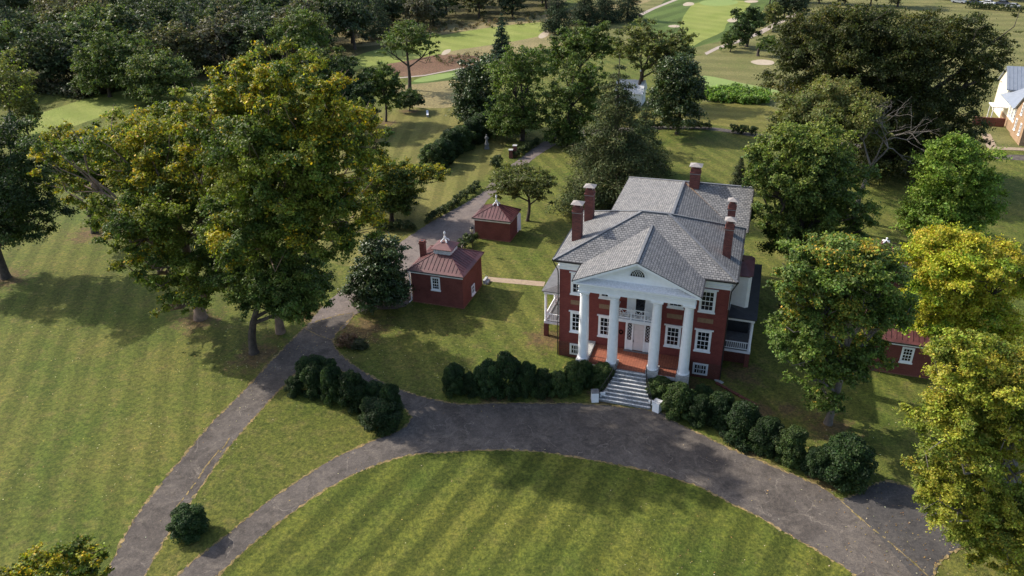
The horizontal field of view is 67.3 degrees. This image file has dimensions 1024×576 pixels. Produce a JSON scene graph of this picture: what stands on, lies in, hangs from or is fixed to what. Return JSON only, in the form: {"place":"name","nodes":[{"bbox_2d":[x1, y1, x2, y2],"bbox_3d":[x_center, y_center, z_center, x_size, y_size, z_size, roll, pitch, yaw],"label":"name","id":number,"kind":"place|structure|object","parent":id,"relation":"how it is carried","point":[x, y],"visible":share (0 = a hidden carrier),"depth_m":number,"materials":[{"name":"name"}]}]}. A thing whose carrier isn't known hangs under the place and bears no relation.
{"place":"outdoors","nodes":[
{"label":"outdoors","id":0,"kind":"place"},
{"bbox_2d":[146,372,410,575],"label":"wedge lawn","id":1,"kind":"structure","parent":0,"point":[297,437],"depth_m":61.62,"materials":[{"name":"green plant"}]},
{"bbox_2d":[165,502,209,544],"bbox_3d":[-22.860,16.420,54.261,2.945,2.669,2.860,-11,30,-17],"label":"boxwood shrub","id":2,"kind":"object","parent":1,"relation":"on","point":[185,517],"visible":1,"depth_m":53.54,"materials":[{"name":"green plant"}]},
{"bbox_2d":[299,363,321,400],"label":"boxwood shrub","id":3,"kind":"object","parent":1,"relation":"on","point":[309,375],"visible":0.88,"depth_m":67.83,"materials":[{"name":"green plant"}]},
{"bbox_2d":[319,363,341,408],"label":"boxwood shrub","id":4,"kind":"object","parent":1,"relation":"on","point":[330,373],"visible":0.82,"depth_m":66.51,"materials":[{"name":"green plant"}]},
{"bbox_2d":[337,369,366,415],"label":"boxwood shrub","id":5,"kind":"object","parent":1,"relation":"on","point":[351,390],"visible":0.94,"depth_m":65.79,"materials":[{"name":"green plant"}]},
{"bbox_2d":[361,397,404,437],"bbox_3d":[-10.944,10.672,64.530,3.706,2.633,3.361,-1,28,0],"label":"boxwood shrub","id":6,"kind":"object","parent":1,"relation":"on","point":[389,411],"visible":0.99,"depth_m":63.71,"materials":[{"name":"green plant"}]},
{"bbox_2d":[1,0,566,90],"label":"woodland floor","id":7,"kind":"structure","parent":0,"point":[491,14],"depth_m":248.76,"materials":[{"name":"green plant"}]},
{"bbox_2d":[0,17,32,86],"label":"broadleaf tree","id":8,"kind":"object","parent":7,"relation":"on","point":[9,32],"visible":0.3,"depth_m":171.56,"materials":[{"name":"green plant"}]},
{"bbox_2d":[38,0,89,25],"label":"broadleaf tree","id":9,"kind":"object","parent":7,"relation":"on","point":[71,5],"visible":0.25,"depth_m":199.18,"materials":[{"name":"green plant"}]},
{"bbox_2d":[28,74,126,99],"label":"scrub","id":10,"kind":"object","parent":7,"relation":"on","point":[62,87],"visible":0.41,"depth_m":168.91,"materials":[{"name":"green plant"}]},
{"bbox_2d":[55,37,106,75],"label":"broadleaf tree","id":11,"kind":"object","parent":7,"relation":"on","point":[66,46],"visible":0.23,"depth_m":169.38,"materials":[{"name":"green plant"}]},
{"bbox_2d":[58,2,138,70],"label":"broadleaf tree","id":12,"kind":"object","parent":7,"relation":"on","point":[75,25],"visible":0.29,"depth_m":176.78,"materials":[{"name":"green plant"}]},
{"bbox_2d":[108,7,168,71],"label":"broadleaf tree","id":13,"kind":"object","parent":7,"relation":"on","point":[129,23],"visible":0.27,"depth_m":179.77,"materials":[{"name":"green plant"}]},
{"bbox_2d":[131,0,179,54],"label":"broadleaf tree","id":14,"kind":"object","parent":7,"relation":"on","point":[164,9],"visible":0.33,"depth_m":197.55,"materials":[{"name":"green plant"}]},
{"bbox_2d":[137,18,207,75],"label":"broadleaf tree","id":15,"kind":"object","parent":7,"relation":"on","point":[169,37],"visible":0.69,"depth_m":175.35,"materials":[{"name":"green plant"}]},
{"bbox_2d":[174,1,217,75],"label":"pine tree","id":16,"kind":"object","parent":7,"relation":"on","point":[205,63],"visible":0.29,"depth_m":184.12,"materials":[{"name":"green plant"}]},
{"bbox_2d":[186,0,250,73],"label":"broadleaf tree","id":17,"kind":"object","parent":7,"relation":"on","point":[214,27],"visible":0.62,"depth_m":178.44,"materials":[{"name":"green plant"}]},
{"bbox_2d":[194,0,244,61],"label":"broadleaf tree","id":18,"kind":"object","parent":7,"relation":"on","point":[211,11],"visible":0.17,"depth_m":189.23,"materials":[{"name":"green plant"}]},
{"bbox_2d":[265,0,329,66],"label":"broadleaf tree","id":19,"kind":"object","parent":7,"relation":"on","point":[308,4],"visible":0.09,"depth_m":184.84,"materials":[{"name":"green plant"}]},
{"bbox_2d":[320,0,377,49],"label":"broadleaf tree","id":20,"kind":"object","parent":7,"relation":"on","point":[347,15],"visible":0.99,"depth_m":201.02,"materials":[{"name":"green plant"}]},
{"bbox_2d":[358,0,391,41],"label":"pine tree","id":21,"kind":"object","parent":7,"relation":"on","point":[380,28],"visible":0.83,"depth_m":218.53,"materials":[{"name":"green plant"}]},
{"bbox_2d":[283,107,507,265],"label":"lawn","id":22,"kind":"structure","parent":0,"point":[416,129],"depth_m":126.62,"materials":[{"name":"green plant"}]},
{"bbox_2d":[340,83,381,114],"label":"broadleaf tree","id":23,"kind":"object","parent":22,"relation":"on","point":[356,91],"visible":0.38,"depth_m":134.86,"materials":[{"name":"green plant"}]},
{"bbox_2d":[364,60,405,121],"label":"broadleaf tree","id":24,"kind":"object","parent":22,"relation":"on","point":[380,75],"visible":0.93,"depth_m":142.06,"materials":[{"name":"green plant"}]},
{"bbox_2d":[358,155,452,221],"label":"broadleaf tree","id":25,"kind":"object","parent":22,"relation":"on","point":[398,182],"visible":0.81,"depth_m":100.00,"materials":[{"name":"green plant"}]},
{"bbox_2d":[417,143,444,169],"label":"evergreen shrub","id":26,"kind":"object","parent":22,"relation":"on","point":[431,151],"visible":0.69,"depth_m":119.85,"materials":[{"name":"green plant"}]},
{"bbox_2d":[423,180,481,223],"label":"clipped hedge","id":27,"kind":"object","parent":22,"relation":"on","point":[456,198],"visible":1,"depth_m":107.49,"materials":[{"name":"green plant"}]},
{"bbox_2d":[445,51,504,123],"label":"evergreen tree","id":28,"kind":"object","parent":22,"relation":"on","point":[474,78],"visible":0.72,"depth_m":137.70,"materials":[{"name":"green plant"}]},
{"bbox_2d":[395,80,466,107],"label":"meadow","id":29,"kind":"structure","parent":0,"point":[436,94],"depth_m":163.93,"materials":[{"name":"plant"}]},
{"bbox_2d":[375,19,440,89],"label":"broadleaf tree","id":30,"kind":"object","parent":29,"relation":"on","point":[415,37],"visible":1,"depth_m":161.14,"materials":[{"name":"green plant"}]},
{"bbox_2d":[387,54,479,75],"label":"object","id":31,"kind":"structure","parent":0,"point":[433,65],"depth_m":188.03,"materials":[{"name":"beige sand"}]},
{"bbox_2d":[330,0,649,46],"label":"meadow","id":32,"kind":"structure","parent":0,"point":[347,41],"depth_m":234.23,"materials":[{"name":"plant"}]},
{"bbox_2d":[399,0,436,31],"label":"broadleaf tree","id":33,"kind":"object","parent":32,"relation":"on","point":[422,9],"visible":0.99,"depth_m":223.88,"materials":[{"name":"green plant"}]},
{"bbox_2d":[339,0,638,43],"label":"scrub","id":34,"kind":"object","parent":32,"relation":"on","point":[476,24],"visible":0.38,"depth_m":236.06,"materials":[{"name":"green plant"}]},
{"bbox_2d":[448,31,560,62],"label":"sand bunker","id":35,"kind":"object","parent":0,"point":[533,42],"depth_m":207.00},
{"bbox_2d":[491,14,511,61],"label":"spruce tree","id":36,"kind":"object","parent":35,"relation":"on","point":[498,46],"visible":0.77,"depth_m":189.41,"materials":[{"name":"green plant"}]},
{"bbox_2d":[538,0,578,36],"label":"pine tree","id":37,"kind":"object","parent":35,"relation":"on","point":[552,25],"visible":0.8,"depth_m":220.00,"materials":[{"name":"green plant"}]},
{"bbox_2d":[0,0,1023,575],"bbox_3d":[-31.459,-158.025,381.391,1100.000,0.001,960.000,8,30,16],"label":"ground","id":38,"kind":"structure","parent":0,"point":[86,312],"depth_m":75.22,"materials":[{"name":"green plant"}]},
{"bbox_2d":[5,22,71,84],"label":"broadleaf tree","id":39,"kind":"object","parent":38,"relation":"on","point":[46,63],"visible":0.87,"depth_m":168.20,"materials":[{"name":"green plant"}]},
{"bbox_2d":[0,108,86,279],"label":"broadleaf tree","id":40,"kind":"object","parent":38,"relation":"on","point":[18,203],"visible":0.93,"depth_m":85.06,"materials":[{"name":"green plant"}]},
{"bbox_2d":[0,534,114,575],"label":"maple tree","id":41,"kind":"object","parent":38,"relation":"on","point":[79,556],"visible":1,"depth_m":40.60,"materials":[{"name":"green plant"}]},
{"bbox_2d":[30,124,131,233],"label":"broadleaf tree","id":42,"kind":"object","parent":38,"relation":"on","point":[54,131],"visible":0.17,"depth_m":95.87,"materials":[{"name":"green plant"}]},
{"bbox_2d":[21,86,209,136],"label":"fairway","id":43,"kind":"structure","parent":38,"relation":"on","point":[84,110],"depth_m":158.56,"materials":[{"name":"green plant"}]},
{"bbox_2d":[0,46,39,130],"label":"broadleaf tree","id":44,"kind":"object","parent":43,"relation":"on","point":[17,98],"visible":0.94,"depth_m":138.37,"materials":[{"name":"green plant"}]},
{"bbox_2d":[67,26,156,96],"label":"broadleaf tree","id":45,"kind":"object","parent":43,"relation":"on","point":[114,51],"visible":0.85,"depth_m":161.12,"materials":[{"name":"green plant"}]},
{"bbox_2d":[110,45,202,103],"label":"broadleaf tree","id":46,"kind":"object","parent":43,"relation":"on","point":[160,78],"visible":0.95,"depth_m":157.51,"materials":[{"name":"green plant"}]},
{"bbox_2d":[26,101,273,321],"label":"sycamore tree","id":47,"kind":"object","parent":38,"relation":"on","point":[148,207],"visible":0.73,"depth_m":73.53,"materials":[{"name":"green plant"}]},
{"bbox_2d":[223,10,287,61],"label":"broadleaf tree","id":48,"kind":"object","parent":38,"relation":"on","point":[254,29],"visible":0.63,"depth_m":175.21,"materials":[{"name":"green plant"}]},
{"bbox_2d":[199,244,336,355],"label":"broadleaf tree","id":49,"kind":"object","parent":38,"relation":"on","point":[295,289],"visible":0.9,"depth_m":69.87,"materials":[{"name":"green plant"}]},
{"bbox_2d":[158,33,397,334],"bbox_3d":[-20.736,-6.545,66.941,21.852,30.797,16.355,0,28,3],"label":"sycamore tree","id":50,"kind":"object","parent":38,"relation":"on","point":[250,137],"visible":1,"depth_m":61.72,"materials":[{"name":"green plant"}]},
{"bbox_2d":[263,7,334,60],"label":"broadleaf tree","id":51,"kind":"object","parent":38,"relation":"on","point":[299,17],"visible":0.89,"depth_m":167.11,"materials":[{"name":"green plant"}]},
{"bbox_2d":[296,43,385,107],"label":"broadleaf tree","id":52,"kind":"object","parent":38,"relation":"on","point":[335,63],"visible":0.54,"depth_m":137.27,"materials":[{"name":"green plant"}]},
{"bbox_2d":[334,231,419,314],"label":"evergreen tree","id":53,"kind":"object","parent":38,"relation":"on","point":[377,278],"visible":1,"depth_m":79.96,"materials":[{"name":"green plant"}]},
{"bbox_2d":[307,137,555,329],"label":"gravel drive","id":54,"kind":"structure","parent":38,"relation":"on","point":[456,224],"depth_m":99.96,"materials":[{"name":"grey gravel"}]},
{"bbox_2d":[328,22,547,70],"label":"fairway","id":55,"kind":"structure","parent":38,"relation":"on","point":[470,39],"depth_m":214.33,"materials":[{"name":"green plant"}]},
{"bbox_2d":[406,231,489,308],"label":"brick dependency","id":56,"kind":"structure","parent":38,"relation":"on","point":[445,272],"depth_m":82.28,"materials":[{"name":"brick"}]},
{"bbox_2d":[441,362,464,398],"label":"boxwood shrub","id":57,"kind":"object","parent":38,"relation":"on","point":[452,379],"visible":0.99,"depth_m":67.59,"materials":[{"name":"green plant"}]},
{"bbox_2d":[473,358,502,399],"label":"boxwood shrub","id":58,"kind":"object","parent":38,"relation":"on","point":[488,385],"visible":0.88,"depth_m":67.07,"materials":[{"name":"green plant"}]},
{"bbox_2d":[2,275,985,574],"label":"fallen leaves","id":59,"kind":"object","parent":38,"relation":"on","point":[478,399],"visible":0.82,"depth_m":62.46,"materials":[{"name":"brown plant"}]},
{"bbox_2d":[471,195,520,241],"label":"brick dependency","id":60,"kind":"structure","parent":38,"relation":"on","point":[495,221],"depth_m":96.99,"materials":[{"name":"brick"}]},
{"bbox_2d":[490,350,521,401],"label":"boxwood shrub","id":61,"kind":"object","parent":38,"relation":"on","point":[507,365],"visible":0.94,"depth_m":66.99,"materials":[{"name":"green plant"}]},
{"bbox_2d":[480,43,558,141],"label":"broadleaf tree","id":62,"kind":"object","parent":38,"relation":"on","point":[524,114],"visible":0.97,"depth_m":128.94,"materials":[{"name":"green plant"}]},
{"bbox_2d":[483,159,558,221],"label":"fruit tree","id":63,"kind":"object","parent":38,"relation":"on","point":[510,179],"visible":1,"depth_m":98.82,"materials":[{"name":"green plant"}]},
{"bbox_2d":[516,361,539,398],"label":"boxwood shrub","id":64,"kind":"object","parent":38,"relation":"on","point":[527,371],"visible":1,"depth_m":67.10,"materials":[{"name":"green plant"}]},
{"bbox_2d":[531,367,552,399],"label":"boxwood shrub","id":65,"kind":"object","parent":38,"relation":"on","point":[543,384],"visible":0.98,"depth_m":67.21,"materials":[{"name":"green plant"}]},
{"bbox_2d":[549,370,569,398],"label":"boxwood shrub","id":66,"kind":"object","parent":38,"relation":"on","point":[559,380],"visible":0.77,"depth_m":67.45,"materials":[{"name":"green plant"}]},
{"bbox_2d":[537,50,609,145],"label":"broadleaf tree","id":67,"kind":"object","parent":38,"relation":"on","point":[566,133],"visible":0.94,"depth_m":126.32,"materials":[{"name":"green plant"}]},
{"bbox_2d":[564,360,586,395],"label":"boxwood shrub","id":68,"kind":"object","parent":38,"relation":"on","point":[573,370],"visible":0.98,"depth_m":67.60,"materials":[{"name":"green plant"}]},
{"bbox_2d":[545,19,614,77],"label":"broadleaf tree","id":69,"kind":"object","parent":38,"relation":"on","point":[583,44],"visible":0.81,"depth_m":152.38,"materials":[{"name":"green plant"}]},
{"bbox_2d":[589,361,614,390],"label":"boxwood shrub","id":70,"kind":"object","parent":38,"relation":"on","point":[602,370],"visible":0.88,"depth_m":68.31,"materials":[{"name":"green plant"}]},
{"bbox_2d":[544,56,670,222],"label":"cypress tree","id":71,"kind":"object","parent":38,"relation":"on","point":[620,159],"visible":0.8,"depth_m":100.67,"materials":[{"name":"green plant"}]},
{"bbox_2d":[542,163,761,409],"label":"mansion","id":72,"kind":"structure","parent":38,"relation":"on","point":[664,275],"depth_m":69.16,"materials":[{"name":"red paint"}]},
{"bbox_2d":[609,16,698,84],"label":"broadleaf tree","id":73,"kind":"object","parent":38,"relation":"on","point":[659,45],"visible":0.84,"depth_m":146.03,"materials":[{"name":"green plant"}]},
{"bbox_2d":[633,108,676,178],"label":"cypress tree","id":74,"kind":"object","parent":38,"relation":"on","point":[642,116],"visible":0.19,"depth_m":114.37,"materials":[{"name":"green plant"}]},
{"bbox_2d":[639,51,709,134],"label":"evergreen tree","id":75,"kind":"object","parent":38,"relation":"on","point":[680,82],"visible":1,"depth_m":129.74,"materials":[{"name":"green plant"}]},
{"bbox_2d":[660,381,696,421],"bbox_3d":[14.128,9.383,64.904,3.150,3.582,2.935,-6,29,-9],"label":"boxwood shrub","id":76,"kind":"object","parent":38,"relation":"on","point":[677,397],"visible":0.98,"depth_m":64.18,"materials":[{"name":"green plant"}]},
{"bbox_2d":[688,393,713,428],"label":"boxwood shrub","id":77,"kind":"object","parent":38,"relation":"on","point":[701,405],"visible":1,"depth_m":63.27,"materials":[{"name":"green plant"}]},
{"bbox_2d":[706,391,734,429],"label":"boxwood shrub","id":78,"kind":"object","parent":38,"relation":"on","point":[722,402],"visible":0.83,"depth_m":63.03,"materials":[{"name":"green plant"}]},
{"bbox_2d":[718,399,762,452],"bbox_3d":[18.545,10.780,62.073,3.598,3.678,3.978,14,32,27],"label":"boxwood shrub","id":79,"kind":"object","parent":38,"relation":"on","point":[741,414],"visible":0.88,"depth_m":61.35,"materials":[{"name":"green plant"}]},
{"bbox_2d":[748,415,784,458],"bbox_3d":[20.233,11.670,60.709,2.975,3.351,2.698,10,30,20],"label":"boxwood shrub","id":80,"kind":"object","parent":38,"relation":"on","point":[764,432],"visible":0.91,"depth_m":59.96,"materials":[{"name":"green plant"}]},
{"bbox_2d":[772,424,808,469],"bbox_3d":[21.586,12.122,59.620,2.885,3.464,3.096,0,28,2],"label":"boxwood shrub","id":81,"kind":"object","parent":38,"relation":"on","point":[790,448],"visible":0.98,"depth_m":58.80,"materials":[{"name":"green plant"}]},
{"bbox_2d":[741,111,886,309],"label":"oak tree","id":82,"kind":"object","parent":38,"relation":"on","point":[809,168],"visible":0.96,"depth_m":73.09,"materials":[{"name":"green plant"}]},
{"bbox_2d":[800,446,832,481],"bbox_3d":[23.175,13.300,58.295,2.429,2.556,2.420,17,33,31],"label":"boxwood shrub","id":83,"kind":"object","parent":38,"relation":"on","point":[811,465],"visible":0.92,"depth_m":57.72,"materials":[{"name":"green plant"}]},
{"bbox_2d":[761,72,894,219],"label":"broadleaf tree","id":84,"kind":"object","parent":38,"relation":"on","point":[843,103],"visible":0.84,"depth_m":92.19,"materials":[{"name":"green plant"}]},
{"bbox_2d":[760,230,922,425],"bbox_3d":[25.224,3.839,59.872,12.129,17.362,9.279,8,30,16],"label":"maple tree","id":85,"kind":"object","parent":38,"relation":"on","point":[852,278],"visible":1,"depth_m":57.74,"materials":[{"name":"green plant"}]},
{"bbox_2d":[820,431,878,495],"bbox_3d":[25.107,12.871,57.385,4.112,4.248,4.006,0,28,2],"label":"boxwood shrub","id":86,"kind":"object","parent":38,"relation":"on","point":[853,454],"visible":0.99,"depth_m":56.47,"materials":[{"name":"green plant"}]},
{"bbox_2d":[751,0,1022,185],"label":"oak tree","id":87,"kind":"object","parent":38,"relation":"on","point":[848,42],"visible":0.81,"depth_m":104.51,"materials":[{"name":"green plant"}]},
{"bbox_2d":[850,98,942,231],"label":"dead tree","id":88,"kind":"object","parent":38,"relation":"on","point":[875,160],"visible":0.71,"depth_m":91.51,"materials":[{"name":"wood"}]},
{"bbox_2d":[862,293,936,378],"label":"brick dependency","id":89,"kind":"structure","parent":38,"relation":"on","point":[905,351],"depth_m":69.07,"materials":[{"name":"brick"}]},
{"bbox_2d":[889,130,1013,241],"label":"broadleaf tree","id":90,"kind":"object","parent":38,"relation":"on","point":[933,193],"visible":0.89,"depth_m":85.25,"materials":[{"name":"green plant"}]},
{"bbox_2d":[888,221,1023,345],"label":"maple tree","id":91,"kind":"object","parent":38,"relation":"on","point":[961,272],"visible":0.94,"depth_m":62.88,"materials":[{"name":"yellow plant"}]},
{"bbox_2d":[892,326,1023,575],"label":"maple tree","id":92,"kind":"object","parent":38,"relation":"on","point":[977,397],"visible":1,"depth_m":43.27,"materials":[{"name":"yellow plant"}]},
{"bbox_2d":[108,313,940,575],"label":"driveway","id":93,"kind":"structure","parent":0,"point":[650,441],"depth_m":61.13,"materials":[{"name":"grey asphalt"}]},
{"bbox_2d":[108,312,964,575],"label":"dry grass edging","id":94,"kind":"object","parent":93,"relation":"on","point":[156,488],"visible":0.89,"depth_m":60.23,"materials":[{"name":"brown plant"}]},
{"bbox_2d":[841,481,960,575],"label":"driveway patch","id":95,"kind":"object","parent":93,"relation":"on","point":[878,515],"visible":0.75,"depth_m":54.11,"materials":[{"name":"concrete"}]},
{"bbox_2d":[221,450,851,575],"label":"oval lawn","id":96,"kind":"structure","parent":0,"point":[523,494],"depth_m":54.55,"materials":[{"name":"green plant"}]},
{"bbox_2d":[620,103,785,131],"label":"lawn","id":97,"kind":"structure","parent":0,"point":[727,114],"depth_m":145.45,"materials":[{"name":"green plant"}]},
{"bbox_2d":[556,0,1023,54],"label":"meadow","id":98,"kind":"structure","parent":0,"point":[702,49],"depth_m":233.93,"materials":[{"name":"green plant"}]},
{"bbox_2d":[567,0,603,26],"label":"pine tree","id":99,"kind":"object","parent":98,"relation":"on","point":[579,14],"visible":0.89,"depth_m":230.34,"materials":[{"name":"green plant"}]},
{"bbox_2d":[591,0,622,25],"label":"pine tree","id":100,"kind":"object","parent":98,"relation":"on","point":[604,9],"visible":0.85,"depth_m":233.58,"materials":[{"name":"green plant"}]},
{"bbox_2d":[614,0,646,23],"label":"pine tree","id":101,"kind":"object","parent":98,"relation":"on","point":[629,5],"visible":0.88,"depth_m":237.22,"materials":[{"name":"green plant"}]},
{"bbox_2d":[628,0,773,47],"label":"fairway","id":102,"kind":"structure","parent":98,"relation":"on","point":[671,13],"depth_m":244.57,"materials":[{"name":"green plant"}]},
{"bbox_2d":[680,0,750,45],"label":"fairway","id":103,"kind":"structure","parent":102,"relation":"on","point":[705,21],"depth_m":239.20,"materials":[{"name":"green plant"}]},
{"bbox_2d":[729,6,768,46],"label":"pine tree","id":104,"kind":"object","parent":98,"relation":"on","point":[745,31],"visible":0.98,"depth_m":196.44,"materials":[{"name":"green plant"}]},
{"bbox_2d":[689,1,1023,147],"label":"meadow","id":105,"kind":"structure","parent":0,"point":[737,66],"depth_m":186.56,"materials":[{"name":"green plant"}]},
{"bbox_2d":[704,82,771,104],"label":"weeds","id":106,"kind":"object","parent":105,"relation":"on","point":[742,94],"visible":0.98,"depth_m":153.29,"materials":[{"name":"green plant"}]},
{"bbox_2d":[974,66,1023,145],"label":"house","id":107,"kind":"structure","parent":105,"relation":"on","point":[1007,105],"depth_m":135.74,"materials":[{"name":"white paint"}]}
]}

